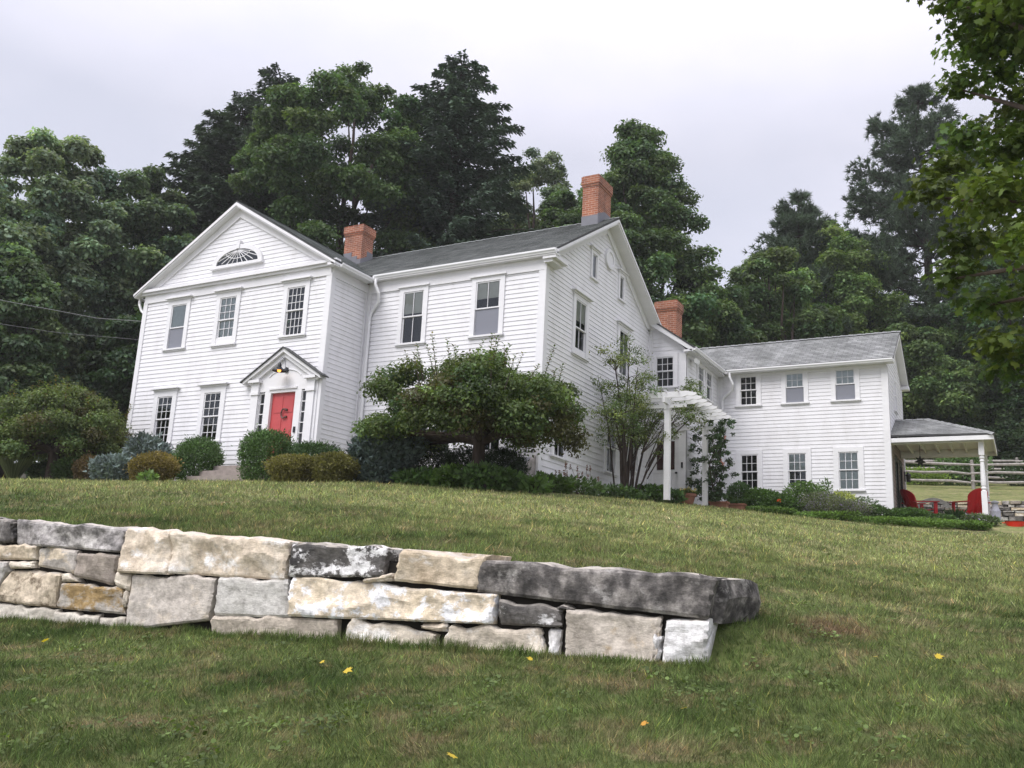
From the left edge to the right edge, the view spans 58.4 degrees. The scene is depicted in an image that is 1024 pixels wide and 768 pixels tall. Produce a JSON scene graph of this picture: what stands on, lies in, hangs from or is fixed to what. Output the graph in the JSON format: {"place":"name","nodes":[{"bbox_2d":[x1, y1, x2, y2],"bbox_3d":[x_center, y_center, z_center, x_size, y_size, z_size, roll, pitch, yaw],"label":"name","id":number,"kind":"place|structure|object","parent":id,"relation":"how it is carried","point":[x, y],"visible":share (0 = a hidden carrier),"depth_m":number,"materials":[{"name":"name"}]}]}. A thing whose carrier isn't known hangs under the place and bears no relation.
{"place":"outdoors","nodes":[
{"label":"outdoors","id":0,"kind":"place"},
{"bbox_2d":[0,455,35,478],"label":"ornamental grass","id":1,"kind":"object","parent":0,"point":[11,468],"depth_m":26.10,"materials":[{"name":"green plant"}]},
{"bbox_2d":[0,470,1023,767],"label":"ground","id":2,"kind":"structure","parent":0,"point":[998,492],"depth_m":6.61,"materials":[{"name":"green plant"}]},
{"bbox_2d":[0,173,36,358],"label":"ash tree","id":3,"kind":"object","parent":2,"relation":"on","point":[10,232],"visible":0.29,"depth_m":37.46,"materials":[{"name":"green plant"}]},
{"bbox_2d":[0,240,70,404],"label":"ash tree","id":4,"kind":"object","parent":2,"relation":"on","point":[32,362],"visible":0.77,"depth_m":35.18,"materials":[{"name":"green plant"}]},
{"bbox_2d":[25,458,72,479],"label":"leafy plant","id":5,"kind":"object","parent":2,"relation":"on","point":[34,472],"visible":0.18,"depth_m":26.89,"materials":[{"name":"green plant"}]},
{"bbox_2d":[0,376,133,479],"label":"crabapple tree","id":6,"kind":"object","parent":2,"relation":"on","point":[56,423],"visible":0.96,"depth_m":25.89,"materials":[{"name":"green plant"}]},
{"bbox_2d":[47,456,86,478],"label":"leafy plant","id":7,"kind":"object","parent":2,"relation":"on","point":[61,468],"visible":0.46,"depth_m":25.75,"materials":[{"name":"green plant"}]},
{"bbox_2d":[0,126,134,478],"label":"ash tree","id":8,"kind":"object","parent":2,"relation":"on","point":[47,208],"visible":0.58,"depth_m":42.22,"materials":[{"name":"green plant"}]},
{"bbox_2d":[71,452,96,480],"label":"spirea bush","id":9,"kind":"object","parent":2,"relation":"on","point":[79,466],"visible":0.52,"depth_m":25.08,"materials":[{"name":"brown plant"}]},
{"bbox_2d":[66,303,143,457],"bbox_3d":[-15.405,1.012,39.357,7.244,9.023,7.101,-4,-15,29],"label":"understorey tree","id":10,"kind":"object","parent":2,"relation":"on","point":[111,368],"visible":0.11,"depth_m":37.61,"materials":[{"name":"green plant"}]},
{"bbox_2d":[83,452,132,480],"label":"spruce bush","id":11,"kind":"object","parent":2,"relation":"on","point":[111,466],"visible":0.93,"depth_m":24.11,"materials":[{"name":"green plant"}]},
{"bbox_2d":[60,163,199,390],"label":"ash tree","id":12,"kind":"object","parent":2,"relation":"on","point":[126,269],"visible":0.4,"depth_m":45.31,"materials":[{"name":"green plant"}]},
{"bbox_2d":[119,429,175,474],"bbox_3d":[-10.165,2.072,25.645,2.532,1.600,1.503,-4,-15,29],"label":"spruce bush","id":13,"kind":"object","parent":2,"relation":"on","point":[142,442],"visible":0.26,"depth_m":25.25,"materials":[{"name":"green plant"}]},
{"bbox_2d":[122,449,184,480],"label":"spirea bush","id":14,"kind":"object","parent":2,"relation":"on","point":[166,464],"visible":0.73,"depth_m":23.63,"materials":[{"name":"yellow plant"}]},
{"bbox_2d":[136,124,233,286],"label":"hemlock tree","id":15,"kind":"object","parent":2,"relation":"on","point":[183,163],"visible":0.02,"depth_m":51.35,"materials":[{"name":"green plant"}]},
{"bbox_2d":[171,434,226,480],"bbox_3d":[-8.596,2.054,25.050,1.642,1.410,1.405,-4,-15,29],"label":"arborvitae bush","id":16,"kind":"object","parent":2,"relation":"on","point":[200,452],"visible":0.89,"depth_m":24.71,"materials":[{"name":"green plant"}]},
{"bbox_2d":[138,88,300,287],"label":"hemlock tree","id":17,"kind":"object","parent":2,"relation":"on","point":[233,110],"visible":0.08,"depth_m":50.85,"materials":[{"name":"green plant"}]},
{"bbox_2d":[170,62,344,243],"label":"hemlock tree","id":18,"kind":"object","parent":2,"relation":"on","point":[271,78],"visible":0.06,"depth_m":51.00,"materials":[{"name":"green plant"}]},
{"bbox_2d":[231,423,297,480],"bbox_3d":[-6.189,1.760,23.128,1.510,1.571,1.576,-4,-15,29],"label":"arborvitae bush","id":19,"kind":"object","parent":2,"relation":"on","point":[256,445],"visible":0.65,"depth_m":22.73,"materials":[{"name":"green plant"}]},
{"bbox_2d":[260,451,316,482],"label":"spirea bush","id":20,"kind":"object","parent":2,"relation":"on","point":[288,467],"visible":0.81,"depth_m":21.34,"materials":[{"name":"green plant"}]},
{"bbox_2d":[280,438,344,455],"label":"arborvitae bush","id":21,"kind":"object","parent":2,"relation":"on","point":[309,448],"visible":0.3,"depth_m":22.70,"materials":[{"name":"green plant"}]},
{"bbox_2d":[306,450,361,481],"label":"spirea bush","id":22,"kind":"object","parent":2,"relation":"on","point":[340,466],"visible":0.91,"depth_m":21.04,"materials":[{"name":"green plant"}]},
{"bbox_2d":[226,60,444,334],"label":"maple tree","id":23,"kind":"object","parent":2,"relation":"on","point":[273,158],"visible":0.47,"depth_m":44.98,"materials":[{"name":"green plant"}]},
{"bbox_2d":[0,517,760,663],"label":"stone wall","id":24,"kind":"structure","parent":2,"relation":"on","point":[154,577],"depth_m":8.39,"materials":[{"name":"beige stone"}]},
{"bbox_2d":[345,425,432,482],"bbox_3d":[-2.965,1.662,22.061,2.166,1.747,2.014,3,-13,0],"label":"spruce bush","id":25,"kind":"object","parent":2,"relation":"on","point":[375,460],"visible":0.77,"depth_m":21.42,"materials":[{"name":"green plant"}]},
{"bbox_2d":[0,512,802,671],"bbox_3d":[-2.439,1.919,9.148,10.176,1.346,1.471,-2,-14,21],"label":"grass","id":26,"kind":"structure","parent":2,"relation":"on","point":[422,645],"depth_m":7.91,"materials":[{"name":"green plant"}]},
{"bbox_2d":[389,465,433,485],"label":"leafy plant","id":27,"kind":"object","parent":2,"relation":"on","point":[416,475],"visible":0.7,"depth_m":20.66,"materials":[{"name":"green plant"}]},
{"bbox_2d":[414,444,454,468],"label":"yew bush","id":28,"kind":"object","parent":2,"relation":"on","point":[440,455],"visible":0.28,"depth_m":22.78,"materials":[{"name":"green plant"}]},
{"bbox_2d":[426,462,463,487],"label":"leafy plant","id":29,"kind":"object","parent":2,"relation":"on","point":[442,475],"visible":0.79,"depth_m":20.29,"materials":[{"name":"green plant"}]},
{"bbox_2d":[359,49,544,256],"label":"hemlock tree","id":30,"kind":"object","parent":2,"relation":"on","point":[455,124],"visible":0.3,"depth_m":46.31,"materials":[{"name":"green plant"}]},
{"bbox_2d":[442,445,484,477],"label":"yew bush","id":31,"kind":"object","parent":2,"relation":"on","point":[457,456],"visible":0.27,"depth_m":22.27,"materials":[{"name":"green plant"}]},
{"bbox_2d":[447,210,491,244],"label":"hemlock tree","id":32,"kind":"object","parent":2,"relation":"on","point":[481,235],"visible":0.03,"depth_m":44.35,"materials":[{"name":"green plant"}]},
{"bbox_2d":[350,331,593,487],"bbox_3d":[-1.077,0.746,21.174,5.837,3.737,4.409,-4,-15,29],"label":"crabapple tree","id":33,"kind":"object","parent":2,"relation":"on","point":[481,401],"visible":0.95,"depth_m":20.07,"materials":[{"name":"green plant"}]},
{"bbox_2d":[454,459,526,491],"bbox_3d":[-0.541,2.074,20.155,1.699,0.745,1.379,-4,-15,29],"label":"leafy plant","id":34,"kind":"object","parent":2,"relation":"on","point":[502,477],"visible":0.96,"depth_m":19.88,"materials":[{"name":"green plant"}]},
{"bbox_2d":[482,445,531,488],"bbox_3d":[-0.237,1.998,21.849,1.502,1.224,1.254,-4,-15,29],"label":"yew bush","id":35,"kind":"object","parent":2,"relation":"on","point":[492,455],"visible":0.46,"depth_m":21.58,"materials":[{"name":"green plant"}]},
{"bbox_2d":[0,494,1022,767],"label":"clover","id":36,"kind":"object","parent":2,"relation":"on","point":[360,706],"visible":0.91,"depth_m":5.68,"materials":[{"name":"green plant"}]},
{"bbox_2d":[498,202,541,228],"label":"aspen tree","id":37,"kind":"object","parent":2,"relation":"on","point":[525,224],"visible":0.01,"depth_m":58.84,"materials":[{"name":"green plant"}]},
{"bbox_2d":[511,472,556,493],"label":"hosta plant","id":38,"kind":"object","parent":2,"relation":"on","point":[541,485],"visible":0.85,"depth_m":20.11,"materials":[{"name":"green plant"}]},
{"bbox_2d":[497,146,573,231],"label":"aspen tree","id":39,"kind":"object","parent":2,"relation":"on","point":[548,174],"visible":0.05,"depth_m":58.21,"materials":[{"name":"green plant"}]},
{"bbox_2d":[530,470,577,493],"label":"leafy plant","id":40,"kind":"object","parent":2,"relation":"on","point":[560,481],"visible":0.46,"depth_m":22.02,"materials":[{"name":"green plant"}]},
{"bbox_2d":[536,188,581,228],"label":"maple tree","id":41,"kind":"object","parent":2,"relation":"on","point":[564,200],"visible":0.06,"depth_m":53.26,"materials":[{"name":"green plant"}]},
{"bbox_2d":[126,174,997,521],"bbox_3d":[2.115,-0.539,29.929,23.836,10.520,18.762,-4,-15,29],"label":"farmhouse","id":42,"kind":"object","parent":2,"relation":"on","point":[232,290],"visible":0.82,"depth_m":27.34,"materials":[{"name":"white paint"}]},
{"bbox_2d":[149,386,180,445],"bbox_3d":[-10.359,1.052,27.750,1.160,1.775,0.770,-4,-15,29],"label":"window","id":43,"kind":"structure","parent":42,"relation":"in","point":[169,404],"depth_m":27.65,"materials":[{"name":"white paint"}]},
{"bbox_2d":[161,294,192,352],"bbox_3d":[-10.152,-1.781,28.362,1.130,1.725,0.770,-4,-15,29],"label":"window","id":44,"kind":"structure","parent":42,"relation":"in","point":[179,309],"depth_m":28.16,"materials":[{"name":"white paint"}]},
{"bbox_2d":[195,382,229,443],"bbox_3d":[-8.606,0.919,26.786,1.190,1.775,0.770,-4,-15,29],"label":"window","id":45,"kind":"structure","parent":42,"relation":"in","point":[215,415],"depth_m":26.71,"materials":[{"name":"white paint"}]},
{"bbox_2d":[209,286,243,347],"bbox_3d":[-8.326,-1.896,27.351,1.150,1.775,0.770,-4,-15,29],"label":"window","id":46,"kind":"structure","parent":42,"relation":"in","point":[226,318],"depth_m":27.17,"materials":[{"name":"white paint"}]},
{"bbox_2d":[268,392,294,457],"bbox_3d":[-6.340,1.276,25.128,0.900,2.120,0.115,-4,-15,29],"label":"door","id":47,"kind":"structure","parent":42,"relation":"in","point":[282,409],"depth_m":25.25,"materials":[{"name":"red paint"}]},
{"bbox_2d":[277,275,312,339],"bbox_3d":[-5.996,-2.078,26.071,1.140,1.745,0.770,-4,-15,29],"label":"window","id":48,"kind":"structure","parent":42,"relation":"in","point":[300,297],"depth_m":25.95,"materials":[{"name":"white paint"}]},
{"bbox_2d":[394,282,429,347],"bbox_3d":[-2.668,-1.870,26.082,1.080,1.790,0.720,-4,-15,29],"label":"window","id":49,"kind":"structure","parent":42,"relation":"in","point":[413,302],"depth_m":25.97,"materials":[{"name":"white paint"}]},
{"bbox_2d":[467,271,506,339],"bbox_3d":[-0.526,-2.033,24.904,1.140,1.790,0.720,-4,-15,29],"label":"window","id":50,"kind":"structure","parent":42,"relation":"in","point":[487,319],"depth_m":24.69,"materials":[{"name":"white paint"}]},
{"bbox_2d":[549,400,572,462],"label":"window","id":51,"kind":"structure","parent":42,"relation":"in","point":[554,452],"depth_m":24.07,"materials":[{"name":"white paint"}]},
{"bbox_2d":[570,288,593,362],"bbox_3d":[1.696,-1.594,25.809,0.770,1.875,1.210,-4,-15,29],"label":"window","id":52,"kind":"structure","parent":42,"relation":"in","point":[581,302],"depth_m":25.79,"materials":[{"name":"white paint"}]},
{"bbox_2d":[589,244,602,282],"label":"window","id":53,"kind":"structure","parent":42,"relation":"in","point":[595,252],"depth_m":26.91,"materials":[{"name":"white paint"}]},
{"bbox_2d":[603,417,619,477],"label":"window","id":54,"kind":"structure","parent":42,"relation":"in","point":[606,462],"depth_m":27.13,"materials":[{"name":"white paint"}]},
{"bbox_2d":[617,268,628,303],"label":"window","id":55,"kind":"structure","parent":42,"relation":"in","point":[621,273],"depth_m":28.66,"materials":[{"name":"white paint"}]},
{"bbox_2d":[616,320,634,381],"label":"window","id":56,"kind":"structure","parent":42,"relation":"in","point":[622,326],"depth_m":28.52,"materials":[{"name":"white paint"}]},
{"bbox_2d":[651,353,678,389],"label":"window","id":57,"kind":"structure","parent":42,"relation":"in","point":[667,372],"depth_m":30.18,"materials":[{"name":"white paint"}]},
{"bbox_2d":[652,437,677,499],"bbox_3d":[4.899,2.759,29.279,0.880,2.120,0.138,-4,-15,29],"label":"door","id":58,"kind":"structure","parent":42,"relation":"in","point":[658,471],"depth_m":29.32,"materials":[{"name":"white paint"}]},
{"bbox_2d":[699,369,713,404],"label":"window","id":59,"kind":"structure","parent":42,"relation":"in","point":[710,400],"depth_m":31.80,"materials":[{"name":"white paint"}]},
{"bbox_2d":[735,373,761,407],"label":"window","id":60,"kind":"structure","parent":42,"relation":"in","point":[748,390],"depth_m":32.38,"materials":[{"name":"white paint"}]},
{"bbox_2d":[736,450,762,488],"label":"window","id":61,"kind":"structure","parent":42,"relation":"in","point":[749,463],"depth_m":31.78,"materials":[{"name":"white paint"}]},
{"bbox_2d":[780,369,809,405],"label":"window","id":62,"kind":"structure","parent":42,"relation":"in","point":[794,386],"depth_m":31.47,"materials":[{"name":"white paint"}]},
{"bbox_2d":[782,448,811,490],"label":"window","id":63,"kind":"structure","parent":42,"relation":"in","point":[796,462],"depth_m":30.91,"materials":[{"name":"white paint"}]},
{"bbox_2d":[830,366,860,402],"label":"window","id":64,"kind":"structure","parent":42,"relation":"in","point":[845,384],"depth_m":30.68,"materials":[{"name":"white paint"}]},
{"bbox_2d":[833,447,865,492],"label":"window","id":65,"kind":"structure","parent":42,"relation":"in","point":[848,462],"depth_m":30.05,"materials":[{"name":"white paint"}]},
{"bbox_2d":[566,474,607,496],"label":"leafy plant","id":66,"kind":"object","parent":2,"relation":"on","point":[596,488],"visible":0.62,"depth_m":23.09,"materials":[{"name":"green plant"}]},
{"bbox_2d":[600,482,651,499],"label":"leafy plant","id":67,"kind":"object","parent":2,"relation":"on","point":[615,491],"visible":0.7,"depth_m":24.25,"materials":[{"name":"green plant"}]},
{"bbox_2d":[547,118,742,386],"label":"maple tree","id":68,"kind":"object","parent":2,"relation":"on","point":[648,195],"visible":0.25,"depth_m":47.37,"materials":[{"name":"green plant"}]},
{"bbox_2d":[586,333,711,492],"bbox_3d":[3.835,1.039,26.407,2.676,4.899,5.270,-8,-17,39],"label":"tall shrub","id":69,"kind":"object","parent":2,"relation":"on","point":[634,430],"visible":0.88,"depth_m":25.83,"materials":[{"name":"green plant"}]},
{"bbox_2d":[637,483,671,502],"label":"peony plant","id":70,"kind":"object","parent":2,"relation":"on","point":[656,490],"visible":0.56,"depth_m":25.83,"materials":[{"name":"green plant"}]},
{"bbox_2d":[605,389,733,505],"bbox_3d":[4.783,2.131,27.437,2.747,3.070,4.180,-4,-15,29],"label":"pergola","id":71,"kind":"object","parent":2,"relation":"on","point":[666,405],"visible":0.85,"depth_m":26.47,"materials":[{"name":"white paint"}]},
{"bbox_2d":[686,418,739,504],"bbox_3d":[6.271,2.498,28.947,1.938,2.819,1.831,-4,-15,29],"label":"climbing rose","id":72,"kind":"object","parent":2,"relation":"on","point":[716,451],"visible":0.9,"depth_m":28.74,"materials":[{"name":"green plant"}]},
{"bbox_2d":[668,270,769,347],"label":"maple tree","id":73,"kind":"object","parent":2,"relation":"on","point":[731,335],"visible":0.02,"depth_m":46.41,"materials":[{"name":"green plant"}]},
{"bbox_2d":[725,494,747,509],"bbox_3d":[7.090,3.750,29.064,0.746,0.509,0.489,-4,-15,29],"label":"flower pot","id":74,"kind":"object","parent":2,"relation":"on","point":[739,503],"visible":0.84,"depth_m":28.92,"materials":[{"name":"ceramic"}]},
{"bbox_2d":[725,480,749,500],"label":"yew bush","id":75,"kind":"object","parent":2,"relation":"on","point":[735,489],"visible":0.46,"depth_m":30.31,"materials":[{"name":"green plant"}]},
{"bbox_2d":[742,487,783,508],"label":"leafy plant","id":76,"kind":"object","parent":2,"relation":"on","point":[760,493],"visible":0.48,"depth_m":29.62,"materials":[{"name":"green plant"}]},
{"bbox_2d":[745,505,798,514],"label":"edging plant","id":77,"kind":"object","parent":2,"relation":"on","point":[779,510],"visible":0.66,"depth_m":28.65,"materials":[{"name":"green plant"}]},
{"bbox_2d":[757,492,807,514],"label":"lily plant","id":78,"kind":"object","parent":2,"relation":"on","point":[783,500],"visible":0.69,"depth_m":28.86,"materials":[{"name":"green plant"}]},
{"bbox_2d":[727,245,845,341],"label":"maple tree","id":79,"kind":"object","parent":2,"relation":"on","point":[768,267],"visible":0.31,"depth_m":50.33,"materials":[{"name":"green plant"}]},
{"bbox_2d":[742,188,868,335],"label":"pine tree","id":80,"kind":"object","parent":2,"relation":"on","point":[801,223],"visible":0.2,"depth_m":57.60,"materials":[{"name":"green plant"}]},
{"bbox_2d":[781,480,830,515],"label":"leafy plant","id":81,"kind":"object","parent":2,"relation":"on","point":[800,487],"visible":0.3,"depth_m":29.73,"materials":[{"name":"green plant"}]},
{"bbox_2d":[796,490,854,518],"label":"catmint plant","id":82,"kind":"object","parent":2,"relation":"on","point":[830,505],"visible":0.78,"depth_m":28.44,"materials":[{"name":"green plant"}]},
{"bbox_2d":[787,510,865,519],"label":"edging plant","id":83,"kind":"object","parent":2,"relation":"on","point":[823,514],"visible":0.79,"depth_m":28.01,"materials":[{"name":"green plant"}]},
{"bbox_2d":[765,219,924,399],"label":"maple tree","id":84,"kind":"object","parent":2,"relation":"on","point":[846,250],"visible":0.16,"depth_m":55.25,"materials":[{"name":"green plant"}]},
{"bbox_2d":[832,499,876,520],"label":"catmint plant","id":85,"kind":"object","parent":2,"relation":"on","point":[863,507],"visible":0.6,"depth_m":28.00,"materials":[{"name":"green plant"}]},
{"bbox_2d":[833,515,935,525],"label":"edging plant","id":86,"kind":"object","parent":2,"relation":"on","point":[878,520],"visible":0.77,"depth_m":27.38,"materials":[{"name":"green plant"}]},
{"bbox_2d":[889,507,930,516],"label":"leafy plant","id":87,"kind":"object","parent":2,"relation":"on","point":[910,512],"visible":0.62,"depth_m":27.98,"materials":[{"name":"green plant"}]},
{"bbox_2d":[900,489,939,513],"bbox_3d":[13.578,4.094,30.815,1.142,1.051,0.952,5,-13,-8],"label":"garden chair","id":88,"kind":"object","parent":2,"relation":"on","point":[909,498],"visible":0.67,"depth_m":30.64,"materials":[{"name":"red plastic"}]},
{"bbox_2d":[827,80,1021,414],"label":"pine tree","id":89,"kind":"object","parent":2,"relation":"on","point":[907,134],"visible":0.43,"depth_m":59.43,"materials":[{"name":"green plant"}]},
{"bbox_2d":[905,466,956,484],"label":"leafy shrub","id":90,"kind":"object","parent":2,"relation":"on","point":[926,476],"visible":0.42,"depth_m":45.80,"materials":[{"name":"green plant"}]},
{"bbox_2d":[869,306,996,466],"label":"maple tree","id":91,"kind":"object","parent":2,"relation":"on","point":[934,378],"visible":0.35,"depth_m":51.77,"materials":[{"name":"green plant"}]},
{"bbox_2d":[895,516,970,528],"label":"edging plant","id":92,"kind":"object","parent":2,"relation":"on","point":[950,523],"visible":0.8,"depth_m":26.77,"materials":[{"name":"green plant"}]},
{"bbox_2d":[905,415,1007,480],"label":"understorey tree","id":93,"kind":"object","parent":2,"relation":"on","point":[970,422],"visible":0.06,"depth_m":50.66,"materials":[{"name":"green plant"}]},
{"bbox_2d":[893,0,1023,396],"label":"maple tree","id":94,"kind":"object","parent":2,"relation":"on","point":[985,32],"visible":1,"depth_m":11.52,"materials":[{"name":"green plant"}]},
{"bbox_2d":[930,456,993,485],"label":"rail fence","id":95,"kind":"object","parent":2,"relation":"on","point":[959,468],"visible":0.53,"depth_m":45.70,"materials":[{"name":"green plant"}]},
{"bbox_2d":[904,253,1023,451],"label":"maple tree","id":96,"kind":"object","parent":2,"relation":"on","point":[1000,407],"visible":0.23,"depth_m":53.06,"materials":[{"name":"green plant"}]},
{"bbox_2d":[905,457,1022,478],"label":"rail fence","id":97,"kind":"object","parent":2,"relation":"on","point":[1016,460],"visible":0.16,"depth_m":47.47,"materials":[{"name":"grey wood"}]},
{"bbox_2d":[905,460,1023,488],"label":"rail fence","id":98,"kind":"object","parent":2,"relation":"on","point":[971,464],"visible":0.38,"depth_m":43.04,"materials":[{"name":"grey wood"}]},
{"bbox_2d":[949,488,989,513],"bbox_3d":[15.106,3.982,29.994,0.952,1.051,1.142,5,-13,-8],"label":"garden chair","id":99,"kind":"object","parent":2,"relation":"on","point":[974,502],"visible":0.6,"depth_m":29.76,"materials":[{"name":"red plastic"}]},
{"bbox_2d":[917,501,1023,520],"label":"stone wall","id":100,"kind":"structure","parent":2,"relation":"on","point":[1012,510],"depth_m":33.83,"materials":[{"name":"grey stone"}]},
{"bbox_2d":[960,518,993,529],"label":"edging plant","id":101,"kind":"object","parent":2,"relation":"on","point":[976,524],"visible":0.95,"depth_m":26.39,"materials":[{"name":"green plant"}]},
{"bbox_2d":[960,512,1002,525],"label":"leafy plant","id":102,"kind":"object","parent":2,"relation":"on","point":[989,518],"visible":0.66,"depth_m":27.14,"materials":[{"name":"green plant"}]},
{"bbox_2d":[994,406,1023,479],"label":"understorey tree","id":103,"kind":"object","parent":2,"relation":"on","point":[1008,432],"visible":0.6,"depth_m":48.56,"materials":[{"name":"green plant"}]},
{"bbox_2d":[997,460,1023,485],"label":"leafy shrub","id":104,"kind":"object","parent":2,"relation":"on","point":[1010,477],"visible":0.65,"depth_m":44.82,"materials":[{"name":"green plant"}]},
{"bbox_2d":[0,0,1023,461],"label":"sky","id":105,"kind":"structure","parent":0,"point":[759,101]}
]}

